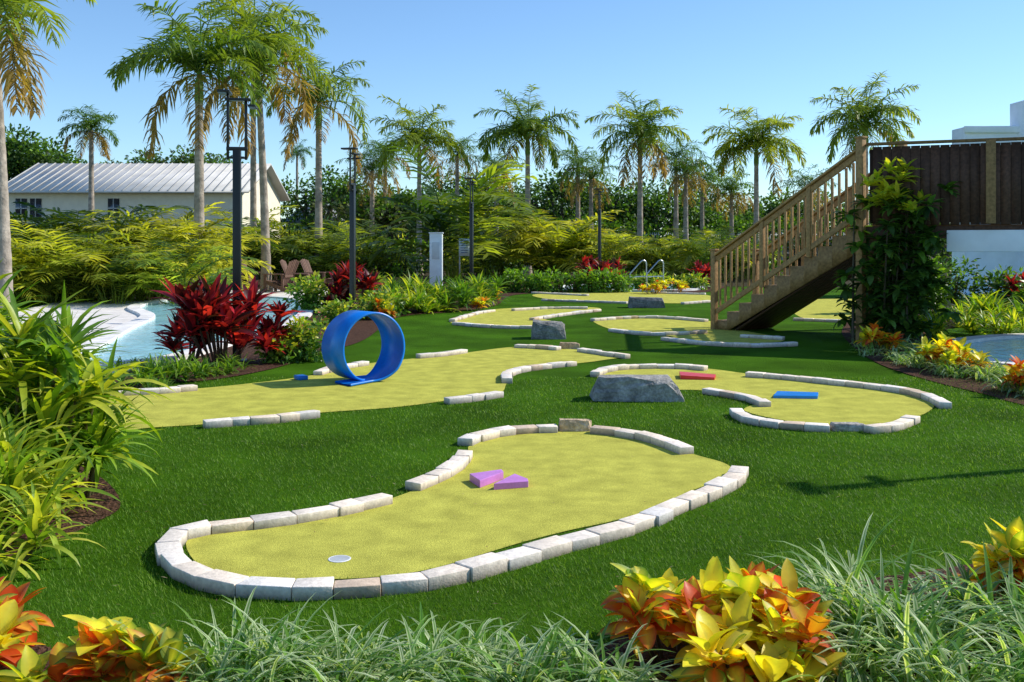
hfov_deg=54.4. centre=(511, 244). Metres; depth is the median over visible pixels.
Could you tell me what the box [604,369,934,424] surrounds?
putting green
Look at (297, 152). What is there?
sabal palm
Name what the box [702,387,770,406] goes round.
stone curb
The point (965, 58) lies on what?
sky
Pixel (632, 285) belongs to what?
shrub
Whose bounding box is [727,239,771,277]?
hedge shrub
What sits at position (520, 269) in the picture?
hedge shrub
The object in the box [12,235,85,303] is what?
areca palm
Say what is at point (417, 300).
spider lily
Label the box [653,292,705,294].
stone curb
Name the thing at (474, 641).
liriope grass
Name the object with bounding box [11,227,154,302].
areca palm
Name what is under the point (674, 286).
shrub
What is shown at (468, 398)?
stone curb
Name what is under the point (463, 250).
pool rules sign
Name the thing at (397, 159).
sabal palm
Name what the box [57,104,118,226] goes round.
sabal palm
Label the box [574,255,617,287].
red cordyline
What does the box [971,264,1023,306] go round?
shrub
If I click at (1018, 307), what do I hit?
spider lily
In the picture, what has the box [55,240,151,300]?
areca palm
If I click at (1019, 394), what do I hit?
liriope grass
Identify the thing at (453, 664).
liriope grass
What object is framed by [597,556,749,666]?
croton plant
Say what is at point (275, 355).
shrub
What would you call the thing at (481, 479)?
wedge obstacle
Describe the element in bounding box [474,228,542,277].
areca palm
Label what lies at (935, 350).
croton plant
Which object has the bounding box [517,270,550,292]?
shrub
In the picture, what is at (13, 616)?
croton plant
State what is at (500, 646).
liriope grass
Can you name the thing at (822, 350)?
ground
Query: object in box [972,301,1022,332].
spider lily
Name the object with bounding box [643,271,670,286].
shrub
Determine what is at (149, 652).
croton plant
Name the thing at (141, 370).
spider lily
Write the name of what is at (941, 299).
shrub
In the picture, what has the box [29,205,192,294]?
areca palm
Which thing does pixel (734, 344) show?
stone curb
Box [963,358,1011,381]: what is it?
liriope grass
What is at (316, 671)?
liriope grass
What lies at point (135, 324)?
swimming pool
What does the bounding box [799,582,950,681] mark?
liriope grass
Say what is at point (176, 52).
foxtail palm
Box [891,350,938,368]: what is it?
liriope grass
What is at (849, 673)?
liriope grass
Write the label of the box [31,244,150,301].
areca palm
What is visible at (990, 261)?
white building
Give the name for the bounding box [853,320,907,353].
croton plant
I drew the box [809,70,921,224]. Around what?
foxtail palm
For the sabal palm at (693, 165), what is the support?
on the planting soil
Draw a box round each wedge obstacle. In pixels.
[470,469,502,487]
[494,474,527,489]
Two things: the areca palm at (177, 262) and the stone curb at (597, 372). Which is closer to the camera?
the stone curb at (597, 372)
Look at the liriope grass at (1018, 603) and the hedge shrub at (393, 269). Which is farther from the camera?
the hedge shrub at (393, 269)
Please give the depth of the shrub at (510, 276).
33.33 m
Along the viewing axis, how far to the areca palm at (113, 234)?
28.25 m
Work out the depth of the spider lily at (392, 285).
23.76 m
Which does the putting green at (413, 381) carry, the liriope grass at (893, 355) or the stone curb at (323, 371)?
the stone curb at (323, 371)
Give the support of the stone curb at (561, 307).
on the putting green at (505, 316)
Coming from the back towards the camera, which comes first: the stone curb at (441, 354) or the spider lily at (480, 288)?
the spider lily at (480, 288)
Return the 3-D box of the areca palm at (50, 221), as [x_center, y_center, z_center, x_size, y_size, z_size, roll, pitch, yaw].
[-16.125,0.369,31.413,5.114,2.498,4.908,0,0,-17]
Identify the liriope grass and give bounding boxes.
[150,587,368,681]
[150,624,295,681]
[222,603,437,681]
[231,630,472,681]
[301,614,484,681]
[395,614,540,678]
[395,634,512,681]
[397,618,515,681]
[421,616,594,681]
[485,614,669,681]
[486,625,634,681]
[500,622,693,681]
[573,644,676,681]
[749,513,943,634]
[756,587,950,681]
[790,548,902,652]
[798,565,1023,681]
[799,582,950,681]
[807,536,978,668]
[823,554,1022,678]
[844,587,1023,681]
[845,340,883,355]
[848,336,876,347]
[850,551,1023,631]
[870,345,912,360]
[876,341,914,351]
[885,352,923,365]
[887,580,1023,669]
[890,345,918,358]
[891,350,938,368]
[898,334,917,350]
[899,613,1023,681]
[900,345,928,363]
[906,332,937,350]
[916,355,935,367]
[919,353,963,377]
[923,355,964,374]
[925,586,1023,681]
[927,359,981,379]
[927,538,1023,669]
[951,571,1023,643]
[957,361,1001,377]
[962,362,1004,377]
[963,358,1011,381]
[965,362,1000,381]
[965,569,1023,656]
[971,348,1003,370]
[978,357,1008,369]
[979,369,1017,391]
[979,579,1023,620]
[987,368,1020,391]
[987,611,1023,659]
[997,592,1023,648]
[1007,383,1023,397]
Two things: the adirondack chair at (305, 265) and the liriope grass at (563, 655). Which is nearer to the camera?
the liriope grass at (563, 655)
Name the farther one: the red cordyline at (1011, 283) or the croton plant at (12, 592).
the red cordyline at (1011, 283)
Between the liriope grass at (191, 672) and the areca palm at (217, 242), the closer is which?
the liriope grass at (191, 672)
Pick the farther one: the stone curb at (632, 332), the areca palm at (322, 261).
the areca palm at (322, 261)
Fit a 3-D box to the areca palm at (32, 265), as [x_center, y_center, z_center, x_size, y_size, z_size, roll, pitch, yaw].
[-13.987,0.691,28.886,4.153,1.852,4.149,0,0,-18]
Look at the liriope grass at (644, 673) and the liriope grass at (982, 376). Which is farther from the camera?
the liriope grass at (982, 376)
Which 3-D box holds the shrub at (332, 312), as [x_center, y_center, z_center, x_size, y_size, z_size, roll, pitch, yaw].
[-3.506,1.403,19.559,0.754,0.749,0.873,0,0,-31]
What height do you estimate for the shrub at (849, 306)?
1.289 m
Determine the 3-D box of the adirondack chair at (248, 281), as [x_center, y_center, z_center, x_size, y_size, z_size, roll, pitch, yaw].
[-9.094,1.059,35.336,1.030,1.105,0.792,0,0,-2]
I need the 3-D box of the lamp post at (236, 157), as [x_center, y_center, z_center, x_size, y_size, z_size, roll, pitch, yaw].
[-3.727,-0.239,13.521,0.490,3.678,0.380,0,0,-9]
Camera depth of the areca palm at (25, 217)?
31.39 m
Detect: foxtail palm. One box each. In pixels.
[0,0,96,323]
[105,0,280,264]
[188,0,338,290]
[192,0,322,283]
[255,41,372,279]
[368,94,472,274]
[473,84,579,274]
[585,89,690,271]
[702,103,807,243]
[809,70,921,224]
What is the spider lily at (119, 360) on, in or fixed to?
on the mulch bed at (361, 330)
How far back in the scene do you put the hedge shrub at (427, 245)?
57.09 m
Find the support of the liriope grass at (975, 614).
on the mulch bed at (39, 651)
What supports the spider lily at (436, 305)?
on the mulch bed at (361, 330)
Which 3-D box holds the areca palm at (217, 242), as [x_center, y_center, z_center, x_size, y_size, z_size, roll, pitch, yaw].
[-10.242,0.481,30.565,4.935,2.276,3.890,0,0,20]
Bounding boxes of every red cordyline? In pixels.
[150,273,281,367]
[151,305,219,362]
[246,295,305,360]
[320,277,348,307]
[325,260,384,310]
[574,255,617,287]
[611,256,629,275]
[688,259,710,285]
[698,263,710,287]
[1003,272,1023,301]
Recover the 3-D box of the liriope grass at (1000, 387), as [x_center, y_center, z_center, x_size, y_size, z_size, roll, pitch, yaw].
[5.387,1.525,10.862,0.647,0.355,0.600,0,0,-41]
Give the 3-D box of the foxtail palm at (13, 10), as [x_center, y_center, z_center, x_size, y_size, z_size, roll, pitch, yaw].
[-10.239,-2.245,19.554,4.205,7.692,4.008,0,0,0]
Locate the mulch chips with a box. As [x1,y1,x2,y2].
[0,375,1017,681]
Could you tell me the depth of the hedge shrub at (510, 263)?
53.11 m
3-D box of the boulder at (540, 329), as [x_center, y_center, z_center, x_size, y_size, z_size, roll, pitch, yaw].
[0.625,1.454,17.067,0.602,0.318,0.510,0,0,0]
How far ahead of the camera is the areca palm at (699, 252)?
42.59 m
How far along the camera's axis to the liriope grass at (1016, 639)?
3.76 m
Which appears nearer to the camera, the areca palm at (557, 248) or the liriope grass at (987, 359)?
the liriope grass at (987, 359)
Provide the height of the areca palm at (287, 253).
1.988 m
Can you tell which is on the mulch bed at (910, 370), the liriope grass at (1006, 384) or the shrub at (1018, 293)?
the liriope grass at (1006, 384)
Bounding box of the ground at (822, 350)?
[0,286,1023,678]
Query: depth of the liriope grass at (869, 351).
14.39 m
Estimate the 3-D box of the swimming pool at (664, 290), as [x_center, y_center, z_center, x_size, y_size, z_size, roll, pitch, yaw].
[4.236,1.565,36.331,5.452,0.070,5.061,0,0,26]
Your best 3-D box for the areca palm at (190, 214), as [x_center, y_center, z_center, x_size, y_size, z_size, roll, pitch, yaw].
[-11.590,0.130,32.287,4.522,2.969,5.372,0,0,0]
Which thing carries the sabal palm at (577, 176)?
on the planting soil
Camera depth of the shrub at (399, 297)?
22.17 m
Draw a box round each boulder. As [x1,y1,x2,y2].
[531,319,565,338]
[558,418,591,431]
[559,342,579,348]
[589,374,684,401]
[628,296,664,307]
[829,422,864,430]
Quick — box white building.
[952,100,1023,293]
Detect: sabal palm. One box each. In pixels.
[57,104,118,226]
[279,139,315,196]
[335,143,405,264]
[356,132,416,269]
[426,132,490,241]
[466,153,524,233]
[549,145,608,238]
[558,155,624,239]
[651,138,707,269]
[656,150,714,268]
[673,162,735,242]
[700,172,753,238]
[768,164,842,222]
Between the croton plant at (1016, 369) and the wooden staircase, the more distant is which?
the wooden staircase
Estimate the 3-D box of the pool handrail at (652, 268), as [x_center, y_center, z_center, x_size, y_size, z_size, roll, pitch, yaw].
[4.920,1.054,34.222,0.681,1.092,0.048,0,0,-19]
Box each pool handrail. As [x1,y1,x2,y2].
[629,260,646,288]
[647,259,663,287]
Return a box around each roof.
[8,163,289,200]
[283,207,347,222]
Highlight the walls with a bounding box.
[9,174,279,235]
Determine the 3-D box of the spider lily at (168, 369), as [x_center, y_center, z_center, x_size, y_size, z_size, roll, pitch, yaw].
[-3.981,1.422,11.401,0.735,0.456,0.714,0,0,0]
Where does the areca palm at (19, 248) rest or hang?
on the ground at (822, 350)
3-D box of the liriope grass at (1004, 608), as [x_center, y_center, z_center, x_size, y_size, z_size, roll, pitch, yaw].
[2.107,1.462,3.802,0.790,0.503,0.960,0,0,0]
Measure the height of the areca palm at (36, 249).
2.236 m
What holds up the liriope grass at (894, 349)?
on the mulch bed at (910, 370)
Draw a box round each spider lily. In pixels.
[106,354,155,370]
[116,358,170,388]
[139,348,191,381]
[142,373,172,387]
[157,352,222,380]
[191,357,229,378]
[217,352,257,374]
[356,271,404,297]
[358,274,415,311]
[367,281,434,310]
[395,270,445,303]
[408,281,460,314]
[425,272,474,308]
[430,276,479,311]
[452,270,508,305]
[467,271,514,302]
[918,307,957,341]
[945,298,979,327]
[951,305,1004,334]
[956,289,1019,321]
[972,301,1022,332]
[977,296,1023,323]
[983,312,1023,333]
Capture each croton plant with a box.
[0,576,53,645]
[0,596,44,668]
[0,642,100,681]
[54,614,167,681]
[106,622,206,681]
[366,297,396,317]
[468,296,490,310]
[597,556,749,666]
[637,279,668,293]
[660,276,689,291]
[665,591,846,681]
[719,558,846,681]
[720,556,780,606]
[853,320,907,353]
[910,331,975,369]
[936,345,996,370]
[946,516,1023,603]
[998,355,1023,393]
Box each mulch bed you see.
[0,466,120,557]
[0,564,1023,681]
[112,282,723,388]
[842,306,1023,404]
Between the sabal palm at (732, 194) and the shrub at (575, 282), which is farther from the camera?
the sabal palm at (732, 194)
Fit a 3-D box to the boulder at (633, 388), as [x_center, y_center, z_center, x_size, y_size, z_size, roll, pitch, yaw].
[1.306,1.484,10.332,0.982,0.264,0.432,0,0,0]
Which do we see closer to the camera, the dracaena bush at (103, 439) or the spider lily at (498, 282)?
the dracaena bush at (103, 439)
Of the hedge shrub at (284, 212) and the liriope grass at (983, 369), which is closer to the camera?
the liriope grass at (983, 369)
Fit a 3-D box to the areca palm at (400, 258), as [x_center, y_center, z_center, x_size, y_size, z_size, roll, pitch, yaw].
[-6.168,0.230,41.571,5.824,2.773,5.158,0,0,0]
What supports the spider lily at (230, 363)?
on the mulch bed at (361, 330)
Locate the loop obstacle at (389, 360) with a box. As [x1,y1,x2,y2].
[294,310,404,385]
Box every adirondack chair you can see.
[215,266,242,290]
[241,259,260,285]
[262,260,299,292]
[279,260,312,291]
[300,259,332,288]
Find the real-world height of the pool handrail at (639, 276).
1.092 m
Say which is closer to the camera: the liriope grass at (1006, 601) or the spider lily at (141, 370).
the liriope grass at (1006, 601)
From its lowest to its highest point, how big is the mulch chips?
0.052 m
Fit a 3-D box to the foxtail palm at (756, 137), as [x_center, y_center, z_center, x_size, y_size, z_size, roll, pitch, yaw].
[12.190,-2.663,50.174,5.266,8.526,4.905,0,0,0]
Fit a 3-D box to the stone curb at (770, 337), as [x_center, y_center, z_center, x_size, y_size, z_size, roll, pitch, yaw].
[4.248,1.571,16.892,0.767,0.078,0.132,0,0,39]
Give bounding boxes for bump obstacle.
[679,371,715,379]
[773,391,817,398]
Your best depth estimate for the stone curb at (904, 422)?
8.54 m
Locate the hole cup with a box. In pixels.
[328,555,350,561]
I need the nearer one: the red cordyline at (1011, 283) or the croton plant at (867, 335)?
the croton plant at (867, 335)
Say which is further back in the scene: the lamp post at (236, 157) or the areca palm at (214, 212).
the areca palm at (214, 212)
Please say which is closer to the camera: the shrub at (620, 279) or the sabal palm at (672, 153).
the shrub at (620, 279)
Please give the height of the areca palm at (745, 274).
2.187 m
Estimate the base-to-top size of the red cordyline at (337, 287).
0.892 m
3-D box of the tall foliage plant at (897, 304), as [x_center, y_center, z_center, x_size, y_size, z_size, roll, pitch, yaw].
[6.138,0.103,16.066,2.092,3.017,1.526,0,0,0]
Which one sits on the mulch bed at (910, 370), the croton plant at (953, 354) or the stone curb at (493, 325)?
the croton plant at (953, 354)
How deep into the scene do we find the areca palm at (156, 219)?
30.73 m
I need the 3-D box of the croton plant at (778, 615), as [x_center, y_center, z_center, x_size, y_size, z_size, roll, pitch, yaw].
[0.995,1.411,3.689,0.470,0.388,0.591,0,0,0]
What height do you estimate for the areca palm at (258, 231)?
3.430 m
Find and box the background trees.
[4,123,951,269]
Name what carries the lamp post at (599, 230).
on the ground at (822, 350)
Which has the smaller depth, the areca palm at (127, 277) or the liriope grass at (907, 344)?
the liriope grass at (907, 344)
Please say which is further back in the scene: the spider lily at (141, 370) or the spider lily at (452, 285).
the spider lily at (452, 285)
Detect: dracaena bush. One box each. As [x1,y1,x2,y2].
[0,259,130,472]
[0,281,174,514]
[0,367,164,497]
[0,401,122,559]
[0,463,102,583]
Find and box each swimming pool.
[18,289,326,372]
[558,283,704,291]
[945,333,1023,365]
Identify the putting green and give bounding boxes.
[73,347,617,431]
[186,430,729,580]
[451,307,600,325]
[532,292,710,302]
[593,318,783,342]
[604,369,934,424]
[795,299,855,318]
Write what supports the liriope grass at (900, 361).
on the mulch bed at (910, 370)
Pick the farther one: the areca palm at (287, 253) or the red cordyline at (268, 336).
the areca palm at (287, 253)
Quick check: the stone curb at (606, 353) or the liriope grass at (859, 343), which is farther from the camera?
the liriope grass at (859, 343)
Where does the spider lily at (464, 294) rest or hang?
on the mulch bed at (361, 330)
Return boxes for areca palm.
[9,200,148,248]
[10,211,91,289]
[10,216,92,291]
[10,219,122,303]
[10,223,78,302]
[10,230,141,299]
[11,215,120,243]
[11,219,65,294]
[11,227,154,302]
[11,231,56,277]
[11,241,78,300]
[11,251,51,300]
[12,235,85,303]
[27,204,181,294]
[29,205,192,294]
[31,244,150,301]
[47,251,171,303]
[49,211,225,293]
[52,235,194,301]
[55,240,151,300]
[68,221,131,293]
[72,235,209,300]
[82,222,222,300]
[83,202,251,294]
[103,223,274,293]
[103,239,258,303]
[105,242,231,299]
[109,204,210,293]
[122,216,280,284]
[173,207,303,278]
[204,205,312,282]
[211,225,256,282]
[226,223,314,279]
[226,236,311,280]
[242,237,356,282]
[257,232,380,279]
[269,218,365,277]
[279,225,382,283]
[293,219,429,280]
[304,214,388,279]
[356,140,549,283]
[406,237,501,278]
[443,233,531,279]
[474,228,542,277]
[476,205,594,277]
[487,206,624,277]
[507,214,638,278]
[545,233,626,274]
[554,232,669,277]
[605,232,684,278]
[621,236,701,275]
[624,228,727,279]
[660,230,770,281]
[681,225,776,278]
[703,233,782,278]
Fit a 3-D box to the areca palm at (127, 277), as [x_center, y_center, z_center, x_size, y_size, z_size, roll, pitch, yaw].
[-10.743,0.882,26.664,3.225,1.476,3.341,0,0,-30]
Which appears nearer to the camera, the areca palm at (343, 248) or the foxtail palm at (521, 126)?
the areca palm at (343, 248)
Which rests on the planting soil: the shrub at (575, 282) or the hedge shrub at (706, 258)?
the hedge shrub at (706, 258)
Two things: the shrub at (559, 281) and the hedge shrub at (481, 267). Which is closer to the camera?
the shrub at (559, 281)
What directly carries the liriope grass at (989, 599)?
on the mulch bed at (39, 651)
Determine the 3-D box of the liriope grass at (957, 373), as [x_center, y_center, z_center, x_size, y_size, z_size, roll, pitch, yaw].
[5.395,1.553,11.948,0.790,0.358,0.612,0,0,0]
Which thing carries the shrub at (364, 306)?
on the mulch bed at (361, 330)
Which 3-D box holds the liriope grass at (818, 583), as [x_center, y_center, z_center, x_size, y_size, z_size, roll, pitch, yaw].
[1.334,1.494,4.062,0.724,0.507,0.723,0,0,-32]
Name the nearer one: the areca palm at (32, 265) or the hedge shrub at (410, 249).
the areca palm at (32, 265)
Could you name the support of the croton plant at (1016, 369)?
on the mulch bed at (910, 370)
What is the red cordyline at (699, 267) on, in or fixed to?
on the mulch bed at (361, 330)
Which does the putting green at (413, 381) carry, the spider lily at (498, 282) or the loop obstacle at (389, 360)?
the loop obstacle at (389, 360)
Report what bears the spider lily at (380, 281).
on the mulch bed at (361, 330)
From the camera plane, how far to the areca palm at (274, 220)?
41.78 m
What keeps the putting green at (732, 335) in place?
on the ground at (822, 350)
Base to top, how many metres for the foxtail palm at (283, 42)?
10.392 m
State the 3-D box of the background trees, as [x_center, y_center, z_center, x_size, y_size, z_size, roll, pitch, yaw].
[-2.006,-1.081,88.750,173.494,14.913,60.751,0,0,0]
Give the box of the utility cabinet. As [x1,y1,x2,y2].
[429,232,443,284]
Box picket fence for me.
[618,232,844,259]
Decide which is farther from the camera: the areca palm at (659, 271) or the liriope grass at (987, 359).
the areca palm at (659, 271)
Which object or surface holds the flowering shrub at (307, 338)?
on the mulch bed at (361, 330)
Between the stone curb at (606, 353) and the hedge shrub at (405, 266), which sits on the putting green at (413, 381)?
the stone curb at (606, 353)
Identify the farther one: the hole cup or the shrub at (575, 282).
the shrub at (575, 282)
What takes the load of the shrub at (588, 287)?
on the ground at (822, 350)
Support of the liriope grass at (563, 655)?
on the mulch bed at (39, 651)
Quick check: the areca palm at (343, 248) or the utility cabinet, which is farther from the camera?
the areca palm at (343, 248)
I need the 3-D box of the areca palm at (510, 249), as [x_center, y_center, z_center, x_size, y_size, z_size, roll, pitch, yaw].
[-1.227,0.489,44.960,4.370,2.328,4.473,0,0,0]
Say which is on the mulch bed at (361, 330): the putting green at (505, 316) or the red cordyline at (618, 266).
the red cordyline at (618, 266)
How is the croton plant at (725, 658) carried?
on the mulch bed at (39, 651)
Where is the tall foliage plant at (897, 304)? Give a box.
[832,156,962,343]
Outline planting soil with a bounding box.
[231,262,951,289]
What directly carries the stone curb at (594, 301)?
on the ground at (822, 350)
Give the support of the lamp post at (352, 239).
on the mulch bed at (361, 330)
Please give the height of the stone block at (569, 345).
0.114 m
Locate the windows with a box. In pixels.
[15,198,118,218]
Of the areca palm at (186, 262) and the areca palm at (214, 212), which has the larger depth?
the areca palm at (214, 212)
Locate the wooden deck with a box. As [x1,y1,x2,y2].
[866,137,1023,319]
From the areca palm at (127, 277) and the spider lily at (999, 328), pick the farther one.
the areca palm at (127, 277)
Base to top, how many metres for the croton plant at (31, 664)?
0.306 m
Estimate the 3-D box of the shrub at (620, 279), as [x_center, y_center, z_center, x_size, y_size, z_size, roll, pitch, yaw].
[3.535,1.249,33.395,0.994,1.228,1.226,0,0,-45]
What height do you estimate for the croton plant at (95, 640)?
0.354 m
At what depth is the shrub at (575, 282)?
33.42 m
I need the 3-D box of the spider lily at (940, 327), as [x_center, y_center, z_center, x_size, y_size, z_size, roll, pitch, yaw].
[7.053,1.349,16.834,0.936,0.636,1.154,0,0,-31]
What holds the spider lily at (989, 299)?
on the mulch bed at (910, 370)
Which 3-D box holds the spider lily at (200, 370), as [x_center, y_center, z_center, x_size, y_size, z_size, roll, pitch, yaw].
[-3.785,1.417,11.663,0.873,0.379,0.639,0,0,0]
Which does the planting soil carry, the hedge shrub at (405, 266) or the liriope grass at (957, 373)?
the hedge shrub at (405, 266)
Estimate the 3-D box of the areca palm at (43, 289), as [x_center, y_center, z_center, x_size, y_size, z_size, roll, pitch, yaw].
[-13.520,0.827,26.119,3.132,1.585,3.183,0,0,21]
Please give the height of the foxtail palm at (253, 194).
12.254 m
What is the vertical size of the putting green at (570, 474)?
0.001 m
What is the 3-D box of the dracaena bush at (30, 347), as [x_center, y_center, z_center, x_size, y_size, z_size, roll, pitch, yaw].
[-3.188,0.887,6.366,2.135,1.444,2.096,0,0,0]
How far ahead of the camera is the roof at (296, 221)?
75.12 m
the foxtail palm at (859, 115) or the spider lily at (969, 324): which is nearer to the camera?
the spider lily at (969, 324)
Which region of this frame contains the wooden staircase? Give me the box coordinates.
[709,136,907,339]
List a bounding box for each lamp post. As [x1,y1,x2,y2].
[217,89,256,362]
[341,147,360,309]
[464,177,476,295]
[594,188,603,260]
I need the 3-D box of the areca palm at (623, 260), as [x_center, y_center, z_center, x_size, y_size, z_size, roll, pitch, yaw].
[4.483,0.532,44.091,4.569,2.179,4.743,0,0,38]
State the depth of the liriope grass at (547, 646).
3.65 m
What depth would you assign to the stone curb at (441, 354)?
14.20 m
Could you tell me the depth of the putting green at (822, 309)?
24.11 m
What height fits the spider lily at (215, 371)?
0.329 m
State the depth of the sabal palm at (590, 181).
63.77 m
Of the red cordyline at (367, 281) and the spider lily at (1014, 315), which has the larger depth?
the red cordyline at (367, 281)
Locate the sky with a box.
[0,0,1023,230]
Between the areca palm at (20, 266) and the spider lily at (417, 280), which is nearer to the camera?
the spider lily at (417, 280)
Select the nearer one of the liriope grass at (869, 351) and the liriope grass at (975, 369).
the liriope grass at (975, 369)
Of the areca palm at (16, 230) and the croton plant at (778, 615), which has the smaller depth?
the croton plant at (778, 615)
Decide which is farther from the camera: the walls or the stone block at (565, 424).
the walls
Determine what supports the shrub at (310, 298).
on the mulch bed at (361, 330)
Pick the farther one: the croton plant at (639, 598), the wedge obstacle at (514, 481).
the wedge obstacle at (514, 481)
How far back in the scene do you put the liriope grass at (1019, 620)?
3.61 m
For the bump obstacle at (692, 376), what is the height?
0.050 m
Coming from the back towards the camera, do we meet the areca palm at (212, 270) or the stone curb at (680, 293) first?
the stone curb at (680, 293)
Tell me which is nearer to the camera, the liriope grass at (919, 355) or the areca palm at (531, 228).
the liriope grass at (919, 355)
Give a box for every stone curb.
[113,384,197,395]
[155,465,748,600]
[203,410,319,428]
[313,361,368,374]
[405,450,472,490]
[416,349,467,358]
[444,391,503,404]
[449,310,494,321]
[452,322,531,328]
[458,424,557,445]
[501,361,576,383]
[511,306,587,310]
[514,344,560,349]
[529,309,600,319]
[531,292,588,295]
[541,299,627,303]
[577,348,629,358]
[590,315,707,321]
[590,363,707,376]
[590,425,693,454]
[608,328,706,335]
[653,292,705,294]
[661,337,797,347]
[681,300,709,303]
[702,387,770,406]
[729,408,829,432]
[740,334,784,339]
[745,371,951,408]
[793,318,839,321]
[864,415,919,433]
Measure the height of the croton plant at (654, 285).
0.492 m
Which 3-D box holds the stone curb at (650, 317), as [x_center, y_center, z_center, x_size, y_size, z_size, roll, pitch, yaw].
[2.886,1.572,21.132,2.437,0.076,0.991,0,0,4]
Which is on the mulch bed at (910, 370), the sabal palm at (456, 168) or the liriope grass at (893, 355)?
the liriope grass at (893, 355)
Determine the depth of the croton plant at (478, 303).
24.12 m
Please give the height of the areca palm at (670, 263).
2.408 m
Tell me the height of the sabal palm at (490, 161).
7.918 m
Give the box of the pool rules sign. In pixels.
[459,239,468,273]
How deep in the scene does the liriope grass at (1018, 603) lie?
3.69 m
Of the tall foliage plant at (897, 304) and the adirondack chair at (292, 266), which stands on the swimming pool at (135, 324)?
the adirondack chair at (292, 266)
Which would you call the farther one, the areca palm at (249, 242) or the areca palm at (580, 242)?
the areca palm at (580, 242)
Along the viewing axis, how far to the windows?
54.95 m
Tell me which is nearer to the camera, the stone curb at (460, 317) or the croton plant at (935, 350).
the croton plant at (935, 350)
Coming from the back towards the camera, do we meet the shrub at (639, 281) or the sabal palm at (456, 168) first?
the sabal palm at (456, 168)
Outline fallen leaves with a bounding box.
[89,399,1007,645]
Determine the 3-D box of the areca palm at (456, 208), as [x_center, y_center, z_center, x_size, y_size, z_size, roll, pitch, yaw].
[-1.867,-1.199,40.059,7.428,5.608,7.728,0,0,19]
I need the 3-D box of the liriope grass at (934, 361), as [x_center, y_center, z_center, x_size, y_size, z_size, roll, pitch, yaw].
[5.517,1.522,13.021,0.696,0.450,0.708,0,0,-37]
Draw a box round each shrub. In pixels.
[253,328,298,363]
[280,201,314,242]
[281,315,329,362]
[282,271,336,311]
[312,298,351,325]
[337,290,397,319]
[368,236,405,276]
[368,246,397,276]
[377,284,412,316]
[390,232,429,271]
[392,238,429,275]
[413,237,452,272]
[463,239,495,277]
[480,239,523,274]
[489,266,520,291]
[501,266,532,292]
[509,255,548,272]
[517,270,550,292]
[529,270,558,292]
[544,264,572,292]
[564,270,590,292]
[577,266,605,292]
[590,266,620,292]
[601,266,636,292]
[612,270,642,288]
[622,232,652,275]
[632,271,655,288]
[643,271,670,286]
[653,246,683,273]
[664,273,695,288]
[684,270,710,289]
[687,241,728,272]
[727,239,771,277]
[746,242,787,275]
[843,281,880,335]
[915,255,954,325]
[936,256,987,306]
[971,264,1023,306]
[1009,280,1023,313]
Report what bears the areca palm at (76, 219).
on the planting soil
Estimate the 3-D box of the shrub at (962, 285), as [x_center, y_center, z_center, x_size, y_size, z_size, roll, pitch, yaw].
[11.470,1.099,25.815,1.694,1.728,1.261,0,0,0]
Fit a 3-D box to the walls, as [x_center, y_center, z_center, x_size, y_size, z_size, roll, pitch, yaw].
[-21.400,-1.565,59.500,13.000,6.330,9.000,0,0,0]
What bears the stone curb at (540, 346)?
on the putting green at (413, 381)
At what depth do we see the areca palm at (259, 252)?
39.54 m
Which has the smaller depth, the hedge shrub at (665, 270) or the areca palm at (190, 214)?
the areca palm at (190, 214)
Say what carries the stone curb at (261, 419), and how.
on the ground at (822, 350)
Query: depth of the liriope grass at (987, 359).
12.49 m
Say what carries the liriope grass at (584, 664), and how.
on the mulch bed at (39, 651)
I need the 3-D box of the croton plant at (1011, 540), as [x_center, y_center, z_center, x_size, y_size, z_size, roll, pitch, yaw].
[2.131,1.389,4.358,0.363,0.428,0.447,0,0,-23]

